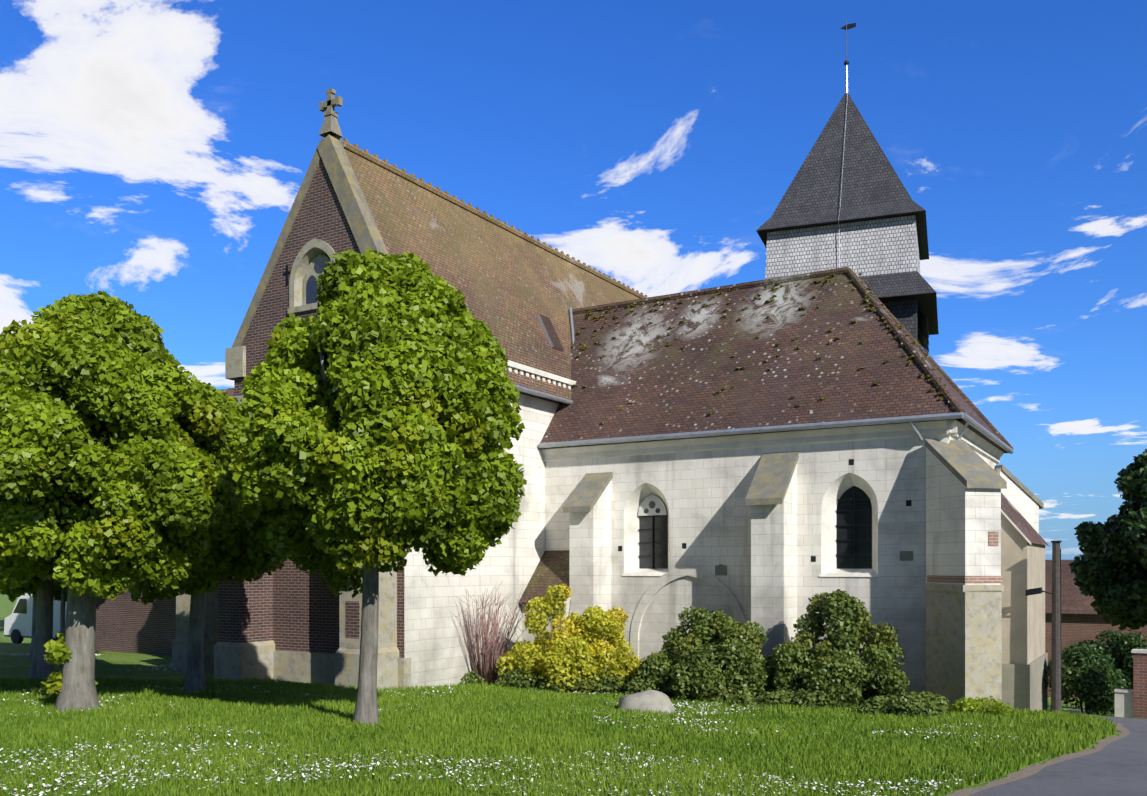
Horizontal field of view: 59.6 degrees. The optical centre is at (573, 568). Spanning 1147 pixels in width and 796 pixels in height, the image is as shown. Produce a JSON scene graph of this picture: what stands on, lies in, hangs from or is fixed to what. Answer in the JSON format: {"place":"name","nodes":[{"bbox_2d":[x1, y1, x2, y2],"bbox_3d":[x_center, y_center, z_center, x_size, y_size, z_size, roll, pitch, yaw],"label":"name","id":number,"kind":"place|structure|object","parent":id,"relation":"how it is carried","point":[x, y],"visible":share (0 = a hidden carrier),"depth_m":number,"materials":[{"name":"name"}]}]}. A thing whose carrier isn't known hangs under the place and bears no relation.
{"place":"outdoors","nodes":[
{"label":"outdoors","id":0,"kind":"place"},
{"bbox_2d":[0,676,1116,795],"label":"lawn","id":1,"kind":"structure","parent":0,"point":[499,722],"depth_m":12.91,"materials":[{"name":"green plant"}]},
{"bbox_2d":[0,594,1140,795],"bbox_3d":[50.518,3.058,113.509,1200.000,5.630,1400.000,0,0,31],"label":"ground","id":2,"kind":"structure","parent":0,"point":[108,664],"depth_m":28.66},
{"bbox_2d":[28,598,36,659],"bbox_3d":[-16.022,-0.372,30.237,1.933,6.889,2.088,0,0,46],"label":"lime tree","id":3,"kind":"object","parent":2,"relation":"on","point":[31,654],"visible":0.02,"depth_m":30.02,"materials":[{"name":"grey plant"}]},
{"bbox_2d":[0,573,67,679],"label":"lime tree","id":4,"kind":"object","parent":2,"relation":"on","point":[41,668],"depth_m":22.27,"materials":[{"name":"grey plant"}]},
{"bbox_2d":[4,593,66,643],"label":"white van","id":5,"kind":"object","parent":2,"relation":"on","point":[18,625],"visible":0.38,"depth_m":46.02,"materials":[{"name":"white paint"}]},
{"bbox_2d":[32,578,67,667],"bbox_3d":[-13.633,0.429,26.896,2.694,5.064,2.593,0,0,31],"label":"lime tree","id":6,"kind":"object","parent":2,"relation":"on","point":[57,591],"depth_m":26.79,"materials":[{"name":"green plant"}]},
{"bbox_2d":[0,290,246,712],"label":"lime tree","id":7,"kind":"object","parent":2,"relation":"on","point":[160,489],"depth_m":14.41,"materials":[{"name":"green plant"}]},
{"bbox_2d":[128,379,287,692],"bbox_3d":[-7.288,-0.427,19.769,3.977,6.417,3.936,0,0,31],"label":"lime tree","id":8,"kind":"object","parent":2,"relation":"on","point":[242,549],"depth_m":18.98,"materials":[{"name":"green plant"}]},
{"bbox_2d":[228,248,526,726],"bbox_3d":[-2.790,-0.972,14.634,3.950,7.234,4.285,0,0,31],"label":"lime tree","id":9,"kind":"object","parent":2,"relation":"on","point":[412,351],"depth_m":13.50,"materials":[{"name":"green plant"}]},
{"bbox_2d":[234,159,558,688],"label":"church wall","id":10,"kind":"structure","parent":2,"relation":"on","point":[431,641],"depth_m":24.42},
{"bbox_2d":[450,581,532,685],"bbox_3d":[-2.093,1.629,24.723,2.365,2.695,2.305,0,0,-2],"label":"bare shrub","id":11,"kind":"object","parent":2,"relation":"on","point":[484,671],"visible":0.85,"depth_m":24.51,"materials":[{"name":"red plant"}]},
{"bbox_2d":[0,653,1017,795],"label":"lawn daisies","id":12,"kind":"object","parent":2,"relation":"on","point":[370,768],"visible":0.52,"depth_m":10.49,"materials":[{"name":"white plant"}]},
{"bbox_2d":[496,639,544,686],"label":"golden shrub leaves","id":13,"kind":"object","parent":2,"relation":"on","point":[510,663],"visible":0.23,"depth_m":24.00,"materials":[{"name":"yellow plant"}]},
{"bbox_2d":[518,584,603,687],"bbox_3d":[-0.350,1.724,24.193,2.127,2.727,2.263,0,0,31],"label":"golden shrub","id":14,"kind":"object","parent":2,"relation":"on","point":[534,619],"depth_m":23.80,"materials":[{"name":"yellow plant"}]},
{"bbox_2d":[536,631,605,692],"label":"golden shrub leaves","id":15,"kind":"object","parent":2,"relation":"on","point":[563,655],"visible":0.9,"depth_m":22.95,"materials":[{"name":"yellow plant"}]},
{"bbox_2d":[95,19,1048,710],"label":"church","id":16,"kind":"structure","parent":2,"relation":"on","point":[849,205],"depth_m":25.88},
{"bbox_2d":[558,270,954,424],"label":"moss clumps","id":17,"kind":"object","parent":16,"relation":"on","point":[776,344],"visible":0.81,"depth_m":26.76,"materials":[{"name":"plant"}]},
{"bbox_2d":[567,605,641,690],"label":"golden shrub leaves","id":18,"kind":"object","parent":2,"relation":"on","point":[597,627],"visible":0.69,"depth_m":23.52,"materials":[{"name":"yellow plant"}]},
{"bbox_2d":[618,690,674,714],"bbox_3d":[1.367,2.529,18.484,1.234,0.591,0.854,0,0,31],"label":"boulder","id":19,"kind":"object","parent":2,"relation":"on","point":[655,700],"visible":0.48,"depth_m":18.23,"materials":[{"name":"white stone"}]},
{"bbox_2d":[632,651,681,696],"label":"olive shrub leaves","id":20,"kind":"object","parent":2,"relation":"on","point":[656,666],"visible":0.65,"depth_m":22.47,"materials":[{"name":"green plant"}]},
{"bbox_2d":[660,606,735,659],"bbox_3d":[2.885,2.000,23.053,1.969,2.276,2.095,0,0,31],"label":"olive shrub","id":21,"kind":"object","parent":2,"relation":"on","point":[680,638],"depth_m":22.78,"materials":[{"name":"green plant"}]},
{"bbox_2d":[668,642,733,703],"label":"olive shrub leaves","id":22,"kind":"object","parent":2,"relation":"on","point":[694,670],"visible":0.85,"depth_m":21.60,"materials":[{"name":"green plant"}]},
{"bbox_2d":[461,667,950,718],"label":"low plants","id":23,"kind":"object","parent":2,"relation":"on","point":[928,703],"visible":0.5,"depth_m":20.79,"materials":[{"name":"green plant"}]},
{"bbox_2d":[704,620,774,698],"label":"olive shrub leaves","id":24,"kind":"object","parent":2,"relation":"on","point":[748,665],"visible":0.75,"depth_m":21.71,"materials":[{"name":"green plant"}]},
{"bbox_2d":[767,641,814,691],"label":"olive shrub leaves","id":25,"kind":"object","parent":2,"relation":"on","point":[787,666],"visible":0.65,"depth_m":21.38,"materials":[{"name":"green plant"}]},
{"bbox_2d":[790,589,879,704],"bbox_3d":[5.758,1.780,21.895,1.882,2.688,2.083,0,0,31],"label":"olive shrub","id":26,"kind":"object","parent":2,"relation":"on","point":[839,609],"depth_m":21.50,"materials":[{"name":"green plant"}]},
{"bbox_2d":[802,649,870,710],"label":"olive shrub leaves","id":27,"kind":"object","parent":2,"relation":"on","point":[838,677],"visible":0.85,"depth_m":20.53,"materials":[{"name":"green plant"}]},
{"bbox_2d":[828,619,909,704],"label":"olive shrub leaves","id":28,"kind":"object","parent":2,"relation":"on","point":[878,656],"visible":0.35,"depth_m":20.99,"materials":[{"name":"green plant"}]},
{"bbox_2d":[875,691,1015,716],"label":"weed leaves","id":29,"kind":"object","parent":2,"relation":"on","point":[973,705],"visible":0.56,"depth_m":20.35,"materials":[{"name":"plant"}]},
{"bbox_2d":[1025,541,1061,711],"bbox_3d":[10.828,1.507,23.076,0.732,4.290,0.365,0,0,31],"label":"lamp pole","id":30,"kind":"object","parent":2,"relation":"on","point":[1056,688],"visible":0.92,"depth_m":22.92,"materials":[{"name":"grey metal"}]},
{"bbox_2d":[1044,643,1120,715],"bbox_3d":[13.129,2.899,25.886,1.900,1.996,2.007,0,0,31],"label":"garden hedge","id":31,"kind":"object","parent":2,"relation":"on","point":[1089,675],"depth_m":25.33,"materials":[{"name":"green plant"}]},
{"bbox_2d":[1045,560,1146,698],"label":"brick house","id":32,"kind":"structure","parent":2,"relation":"on","point":[1081,620],"depth_m":45.35,"materials":[{"name":"brick"}]},
{"bbox_2d":[1076,629,1146,713],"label":"garden hedge","id":33,"kind":"object","parent":2,"relation":"on","point":[1120,642],"depth_m":26.93,"materials":[{"name":"green plant"}]},
{"bbox_2d":[1114,649,1146,718],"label":"garden wall","id":34,"kind":"structure","parent":2,"relation":"on","point":[1130,703],"depth_m":23.90,"materials":[{"name":"brick"}]},
{"bbox_3d":[18.983,0.718,29.585,3.137,8.028,2.794,0,0,31],"label":"garden tree","id":35,"kind":"object","parent":2,"relation":"on","visible":0},
{"bbox_2d":[1068,449,1146,630],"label":"garden tree","id":36,"kind":"object","parent":35,"relation":"attached to","point":[1109,569],"visible":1,"depth_m":29.66,"materials":[{"name":"green plant"}]},
{"bbox_2d":[0,0,1146,559],"label":"sky","id":37,"kind":"structure","parent":0,"point":[156,156],"materials":[{"name":"blue"}]},
{"bbox_2d":[545,435,995,693],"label":"church choir walls","id":38,"kind":"structure","parent":0,"point":[701,495],"depth_m":24.64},
{"bbox_2d":[945,708,1146,795],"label":"path","id":39,"kind":"structure","parent":0,"point":[1113,766],"depth_m":12.20,"materials":[{"name":"grey asphalt"}]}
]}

